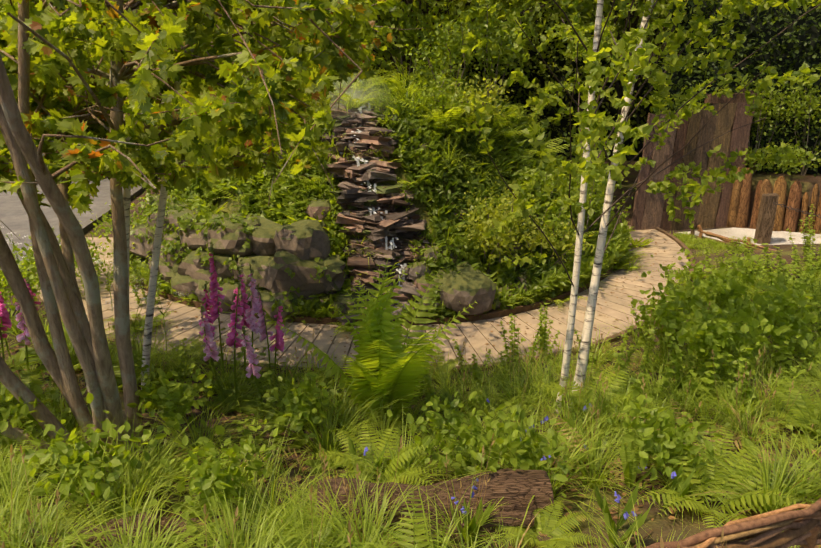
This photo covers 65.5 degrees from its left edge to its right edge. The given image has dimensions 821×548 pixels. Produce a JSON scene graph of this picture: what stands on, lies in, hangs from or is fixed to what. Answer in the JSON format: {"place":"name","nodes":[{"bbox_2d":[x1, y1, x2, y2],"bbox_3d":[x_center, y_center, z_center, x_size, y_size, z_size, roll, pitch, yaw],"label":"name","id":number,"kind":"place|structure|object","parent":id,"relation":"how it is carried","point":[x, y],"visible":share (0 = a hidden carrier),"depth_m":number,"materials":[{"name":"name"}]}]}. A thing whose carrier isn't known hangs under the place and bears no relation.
{"place":"outdoors","nodes":[
{"label":"outdoors","id":0,"kind":"place"},
{"bbox_2d":[0,154,137,269],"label":"road asphalt","id":1,"kind":"structure","parent":0,"point":[13,216],"depth_m":12.68,"materials":[{"name":"grey asphalt"}]},
{"bbox_2d":[0,175,156,287],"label":"road kerb","id":2,"kind":"structure","parent":1,"relation":"on","point":[87,225],"depth_m":12.21,"materials":[{"name":"grey concrete"}]},
{"bbox_2d":[327,77,386,124],"label":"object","id":3,"kind":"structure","parent":0,"point":[349,77],"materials":[{"name":"green plant"}]},
{"bbox_2d":[0,99,820,547],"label":"terrain","id":4,"kind":"structure","parent":0,"point":[662,525],"depth_m":4.51,"materials":[{"name":"green plant"}]},
{"bbox_2d":[63,0,138,313],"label":"birch tree","id":5,"kind":"object","parent":4,"relation":"on","point":[126,196],"visible":0.08,"depth_m":4.70,"materials":[{"name":"grey plant"}]},
{"bbox_2d":[141,80,180,389],"bbox_3d":[-1.396,-1.716,4.593,2.028,5.897,1.165,-2,19,-7],"label":"birch tree","id":6,"kind":"object","parent":4,"relation":"on","point":[146,353],"visible":0.44,"depth_m":4.91,"materials":[{"name":"grey plant"}]},
{"bbox_2d":[0,0,422,464],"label":"maple tree","id":7,"kind":"object","parent":4,"relation":"on","point":[55,265],"depth_m":3.43,"materials":[{"name":"green plant"}]},
{"bbox_2d":[0,0,396,216],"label":"maple leaves","id":8,"kind":"object","parent":7,"relation":"attached to","point":[191,139],"visible":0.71,"depth_m":3.17,"materials":[{"name":"green plant"}]},
{"bbox_2d":[16,0,667,160],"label":"tree","id":9,"kind":"object","parent":4,"relation":"on","point":[555,130],"depth_m":18.74,"materials":[{"name":"green plant"}]},
{"bbox_2d":[34,225,688,368],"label":"boardwalk path","id":10,"kind":"structure","parent":4,"relation":"on","point":[477,334],"depth_m":7.42,"materials":[{"name":"beige wood"}]},
{"bbox_2d":[30,227,694,375],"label":"path kerb","id":11,"kind":"structure","parent":4,"relation":"on","point":[485,316],"depth_m":7.55,"materials":[{"name":"brown wood"}]},
{"bbox_2d":[129,137,621,321],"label":"boulders","id":12,"kind":"object","parent":4,"relation":"on","point":[298,247],"visible":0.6,"depth_m":7.71,"materials":[{"name":"stone"}]},
{"bbox_2d":[274,258,476,426],"bbox_3d":[-0.037,0.552,4.553,1.141,1.361,1.470,18,26,41],"label":"fern","id":13,"kind":"object","parent":4,"relation":"on","point":[385,359],"visible":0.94,"depth_m":4.52,"materials":[{"name":"green plant"}]},
{"bbox_2d":[319,103,434,324],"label":"stacked stones","id":14,"kind":"object","parent":4,"relation":"on","point":[351,193],"visible":0.6,"depth_m":8.01,"materials":[{"name":"grey stone"}]},
{"bbox_2d":[339,100,406,300],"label":"water cascade","id":15,"kind":"object","parent":14,"relation":"on","point":[391,242],"visible":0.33,"depth_m":8.03,"materials":[{"name":"white liquid"}]},
{"bbox_2d":[94,50,659,318],"bbox_3d":[-0.292,-1.642,9.285,8.445,3.206,5.532,-9,21,-24],"label":"grass mound","id":16,"kind":"object","parent":4,"relation":"on","point":[446,235],"depth_m":8.69,"materials":[{"name":"green plant"}]},
{"bbox_2d":[135,68,653,309],"bbox_3d":[-0.242,-1.592,9.482,8.250,2.871,5.113,0,19,0],"label":"fern mound","id":17,"kind":"object","parent":4,"relation":"on","point":[458,114],"visible":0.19,"depth_m":8.75,"materials":[{"name":"green plant"}]},
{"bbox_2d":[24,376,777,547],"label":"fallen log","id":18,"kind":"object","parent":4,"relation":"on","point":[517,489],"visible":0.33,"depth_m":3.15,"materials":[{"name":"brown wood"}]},
{"bbox_2d":[0,278,819,547],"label":"leafy ground plants","id":19,"kind":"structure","parent":4,"relation":"on","point":[737,438],"depth_m":3.88,"materials":[{"name":"grass"},{"name":"leaf"}]},
{"bbox_2d":[0,230,820,547],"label":"grass tufts","id":20,"kind":"object","parent":4,"relation":"on","point":[272,532],"visible":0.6,"depth_m":3.62,"materials":[{"name":"green plant"}]},
{"bbox_2d":[0,196,820,547],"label":"herbs","id":21,"kind":"object","parent":4,"relation":"on","point":[784,310],"visible":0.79,"depth_m":4.11,"materials":[{"name":"green plant"}]},
{"bbox_2d":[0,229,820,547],"bbox_3d":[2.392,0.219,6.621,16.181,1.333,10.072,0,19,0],"label":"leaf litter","id":22,"kind":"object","parent":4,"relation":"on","point":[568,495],"visible":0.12,"depth_m":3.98,"materials":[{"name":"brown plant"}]},
{"bbox_2d":[0,232,820,547],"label":"ferns","id":23,"kind":"object","parent":4,"relation":"on","point":[546,524],"visible":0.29,"depth_m":3.58,"materials":[{"name":"green plant"}]},
{"bbox_2d":[110,0,820,323],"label":"shrubs","id":24,"kind":"object","parent":4,"relation":"on","point":[555,280],"visible":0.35,"depth_m":8.52,"materials":[{"name":"green plant"}]},
{"bbox_2d":[273,0,687,95],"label":"tree","id":25,"kind":"object","parent":4,"relation":"on","point":[453,11],"depth_m":11.24,"materials":[{"name":"green plant"}]},
{"bbox_2d":[494,0,691,184],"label":"tree","id":26,"kind":"object","parent":4,"relation":"on","point":[620,21],"depth_m":14.28,"materials":[{"name":"green plant"}]},
{"bbox_2d":[383,2,820,276],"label":"shrub stems","id":27,"kind":"object","parent":4,"relation":"on","point":[487,271],"visible":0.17,"depth_m":9.57,"materials":[{"name":"green plant"}]},
{"bbox_2d":[444,66,594,268],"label":"yellow shrub leaves","id":28,"kind":"object","parent":27,"relation":"attached to","point":[495,212],"visible":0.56,"depth_m":8.04,"materials":[{"name":"plant"}]},
{"bbox_2d":[455,0,796,418],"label":"birch tree","id":29,"kind":"object","parent":4,"relation":"on","point":[596,123],"depth_m":4.04,"materials":[{"name":"green plant"}]},
{"bbox_2d":[461,0,820,407],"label":"birch tree","id":30,"kind":"object","parent":4,"relation":"on","point":[699,24],"depth_m":4.25,"materials":[{"name":"green plant"}]},
{"bbox_2d":[630,89,756,230],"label":"wooden wall","id":31,"kind":"structure","parent":4,"relation":"on","point":[650,212],"depth_m":11.34,"materials":[{"name":"brown wood"}]},
{"bbox_2d":[645,498,820,547],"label":"fallen log","id":32,"kind":"object","parent":4,"relation":"on","point":[766,529],"visible":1,"depth_m":2.06,"materials":[{"name":"brown wood"}]},
{"bbox_2d":[690,193,778,243],"bbox_3d":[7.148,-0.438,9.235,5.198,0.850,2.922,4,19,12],"label":"timber post","id":33,"kind":"object","parent":4,"relation":"on","point":[765,220],"visible":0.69,"depth_m":10.55,"materials":[{"name":"brown wood"}]},
{"bbox_2d":[773,202,820,217],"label":"chain links","id":34,"kind":"object","parent":33,"relation":"attached to","point":[795,209],"visible":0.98,"depth_m":10.33,"materials":[{"name":"grey metal"}]},
{"bbox_2d":[650,0,820,176],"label":"hedge","id":35,"kind":"object","parent":4,"relation":"on","point":[812,30],"depth_m":11.85,"materials":[{"name":"green plant"}]},
{"bbox_2d":[697,225,776,250],"bbox_3d":[7.011,0.038,8.959,6.068,0.338,0.694,17,25,40],"label":"log edging","id":36,"kind":"object","parent":4,"relation":"on","point":[720,237],"visible":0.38,"depth_m":10.68,"materials":[{"name":"brown wood"}]},
{"bbox_2d":[678,228,820,244],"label":"sand","id":37,"kind":"structure","parent":4,"relation":"on","point":[779,237],"depth_m":11.16,"materials":[{"name":"beige sand"}]},
{"bbox_2d":[726,167,820,233],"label":"log palisade","id":38,"kind":"object","parent":4,"relation":"on","point":[738,213],"visible":0.67,"depth_m":11.37,"materials":[{"name":"brown wood"}]}
]}

